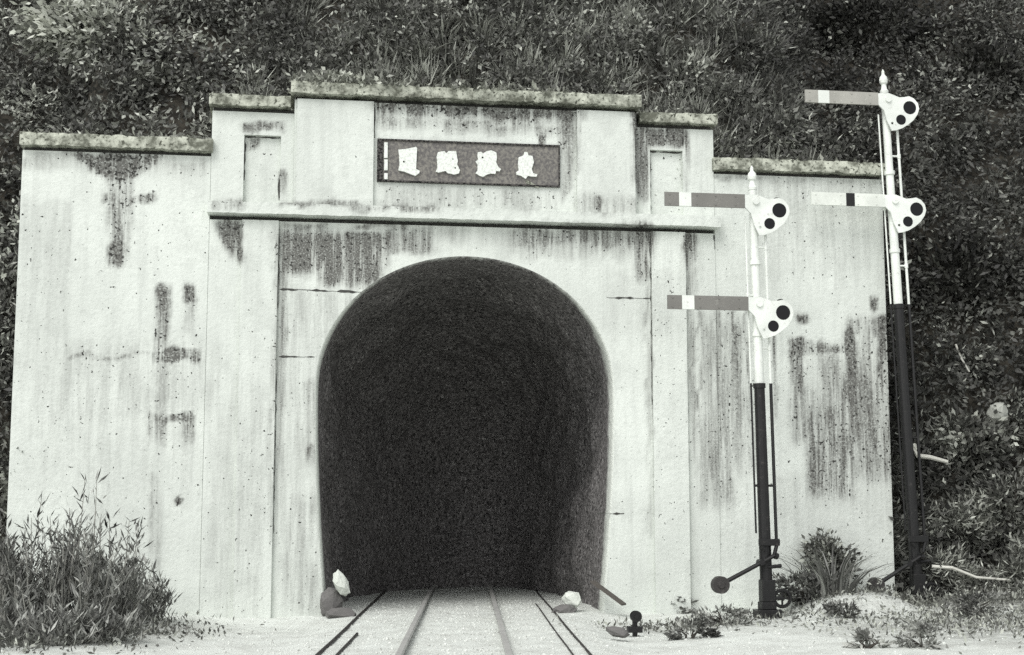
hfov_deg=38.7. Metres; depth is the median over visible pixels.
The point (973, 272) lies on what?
shrub
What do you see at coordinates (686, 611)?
weed tuft
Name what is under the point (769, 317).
semaphore signal
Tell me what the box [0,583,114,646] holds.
bush
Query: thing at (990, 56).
shrub
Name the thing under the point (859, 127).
shrub
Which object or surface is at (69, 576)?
bush
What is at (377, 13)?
grass clump
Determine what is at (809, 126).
shrub
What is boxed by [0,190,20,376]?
shrub
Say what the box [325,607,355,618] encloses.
stone
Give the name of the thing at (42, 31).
shrub
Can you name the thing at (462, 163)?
name plaque
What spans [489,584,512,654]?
rail
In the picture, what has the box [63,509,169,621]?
bush
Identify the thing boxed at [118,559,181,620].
bush
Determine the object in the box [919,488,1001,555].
shrub
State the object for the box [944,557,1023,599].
shrub
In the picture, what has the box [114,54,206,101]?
shrub
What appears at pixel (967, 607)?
weed tuft
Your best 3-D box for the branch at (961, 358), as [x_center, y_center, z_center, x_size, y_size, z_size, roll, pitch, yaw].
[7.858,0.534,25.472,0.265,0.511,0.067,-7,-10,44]
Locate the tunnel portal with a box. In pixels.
[199,81,720,617]
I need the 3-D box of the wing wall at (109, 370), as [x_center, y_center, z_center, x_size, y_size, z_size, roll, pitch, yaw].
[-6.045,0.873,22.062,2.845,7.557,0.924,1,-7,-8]
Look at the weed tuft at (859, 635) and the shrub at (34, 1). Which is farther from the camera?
the shrub at (34, 1)
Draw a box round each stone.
[320,587,342,615]
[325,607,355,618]
[333,570,349,595]
[551,604,576,612]
[561,591,580,607]
[606,626,629,637]
[986,402,1007,423]
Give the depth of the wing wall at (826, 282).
23.35 m
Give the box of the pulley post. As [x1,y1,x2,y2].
[626,610,642,635]
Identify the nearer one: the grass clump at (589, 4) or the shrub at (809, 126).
the shrub at (809, 126)
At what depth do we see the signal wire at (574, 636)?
19.09 m
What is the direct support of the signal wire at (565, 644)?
on the ground
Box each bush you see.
[0,468,139,626]
[0,491,70,630]
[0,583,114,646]
[41,595,160,643]
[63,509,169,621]
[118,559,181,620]
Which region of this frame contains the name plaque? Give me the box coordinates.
[377,138,559,187]
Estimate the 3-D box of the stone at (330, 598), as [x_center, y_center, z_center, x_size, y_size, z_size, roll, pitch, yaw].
[-2.699,4.132,21.788,0.344,0.492,0.288,1,-7,-8]
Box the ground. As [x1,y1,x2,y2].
[0,587,1023,654]
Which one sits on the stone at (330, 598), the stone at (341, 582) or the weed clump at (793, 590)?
the stone at (341, 582)
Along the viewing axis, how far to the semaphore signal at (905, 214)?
23.35 m
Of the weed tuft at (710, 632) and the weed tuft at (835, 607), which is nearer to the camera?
the weed tuft at (710, 632)
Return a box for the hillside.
[0,0,1023,601]
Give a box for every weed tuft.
[663,614,722,640]
[672,596,698,613]
[693,603,756,625]
[821,599,861,618]
[840,626,894,648]
[893,620,948,649]
[938,585,1005,618]
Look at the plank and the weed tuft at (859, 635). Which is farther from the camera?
the plank
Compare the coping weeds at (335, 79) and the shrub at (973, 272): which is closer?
the coping weeds at (335, 79)
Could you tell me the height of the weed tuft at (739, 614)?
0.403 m
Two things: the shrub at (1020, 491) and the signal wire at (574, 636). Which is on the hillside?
the shrub at (1020, 491)
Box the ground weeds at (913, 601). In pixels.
[0,573,1023,654]
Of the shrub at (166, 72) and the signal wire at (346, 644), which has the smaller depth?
the signal wire at (346, 644)
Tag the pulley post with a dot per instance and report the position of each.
(634, 629)
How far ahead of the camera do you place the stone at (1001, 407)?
24.72 m
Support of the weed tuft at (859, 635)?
on the ground
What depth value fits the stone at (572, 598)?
22.34 m
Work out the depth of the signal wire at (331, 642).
18.83 m
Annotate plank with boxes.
[590,580,625,605]
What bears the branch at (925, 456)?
on the hillside
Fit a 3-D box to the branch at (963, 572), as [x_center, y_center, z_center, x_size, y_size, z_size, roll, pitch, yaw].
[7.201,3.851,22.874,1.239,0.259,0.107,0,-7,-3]
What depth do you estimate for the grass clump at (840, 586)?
21.70 m
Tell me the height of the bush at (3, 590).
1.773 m
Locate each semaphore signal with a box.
[664,166,793,618]
[804,69,940,604]
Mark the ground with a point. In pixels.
(803, 638)
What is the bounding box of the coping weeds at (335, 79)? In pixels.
[26,66,875,162]
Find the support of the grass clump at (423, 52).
on the hillside
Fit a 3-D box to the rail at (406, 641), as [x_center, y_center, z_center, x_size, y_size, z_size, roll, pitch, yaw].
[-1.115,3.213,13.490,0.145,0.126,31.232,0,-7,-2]
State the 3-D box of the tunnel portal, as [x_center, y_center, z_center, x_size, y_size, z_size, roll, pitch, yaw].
[-1.230,0.940,26.262,8.050,8.477,8.058,1,-7,-8]
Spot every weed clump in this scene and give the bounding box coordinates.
[772,566,839,605]
[798,527,862,588]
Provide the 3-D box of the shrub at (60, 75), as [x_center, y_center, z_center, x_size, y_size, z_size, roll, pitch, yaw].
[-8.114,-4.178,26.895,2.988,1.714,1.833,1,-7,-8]
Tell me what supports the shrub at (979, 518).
on the hillside
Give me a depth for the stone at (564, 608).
22.19 m
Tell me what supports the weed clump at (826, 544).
on the ground
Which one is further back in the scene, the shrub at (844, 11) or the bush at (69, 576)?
the shrub at (844, 11)
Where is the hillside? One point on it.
(624, 22)
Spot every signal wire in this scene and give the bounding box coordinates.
[315,590,385,654]
[335,632,358,654]
[535,589,591,654]
[535,603,573,654]
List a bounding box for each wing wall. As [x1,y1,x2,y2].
[3,131,212,615]
[712,157,894,611]
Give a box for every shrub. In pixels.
[0,52,90,128]
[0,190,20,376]
[4,0,223,72]
[11,0,55,21]
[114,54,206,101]
[283,63,397,98]
[719,102,826,157]
[778,0,959,63]
[816,111,876,147]
[904,207,1011,331]
[905,487,1023,573]
[906,541,984,600]
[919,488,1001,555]
[922,402,1021,484]
[931,33,1023,108]
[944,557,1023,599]
[966,460,1023,533]
[984,532,1023,599]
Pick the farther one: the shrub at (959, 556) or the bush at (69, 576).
the shrub at (959, 556)
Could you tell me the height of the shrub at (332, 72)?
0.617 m
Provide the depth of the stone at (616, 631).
18.43 m
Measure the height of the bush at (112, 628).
0.590 m
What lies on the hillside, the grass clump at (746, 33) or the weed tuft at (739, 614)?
the grass clump at (746, 33)
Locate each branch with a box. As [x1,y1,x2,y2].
[913,443,947,463]
[932,565,1008,580]
[955,344,969,371]
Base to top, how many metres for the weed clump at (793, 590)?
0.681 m
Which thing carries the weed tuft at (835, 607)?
on the ground
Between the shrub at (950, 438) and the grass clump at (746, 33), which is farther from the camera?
the grass clump at (746, 33)
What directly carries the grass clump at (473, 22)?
on the hillside
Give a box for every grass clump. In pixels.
[332,0,412,23]
[381,37,464,63]
[449,10,526,38]
[548,0,621,15]
[613,29,703,60]
[708,19,783,45]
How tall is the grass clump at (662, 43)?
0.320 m
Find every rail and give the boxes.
[395,584,435,654]
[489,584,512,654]
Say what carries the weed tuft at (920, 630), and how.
on the ground
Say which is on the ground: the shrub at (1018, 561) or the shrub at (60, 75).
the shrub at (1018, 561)
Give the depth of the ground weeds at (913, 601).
19.85 m

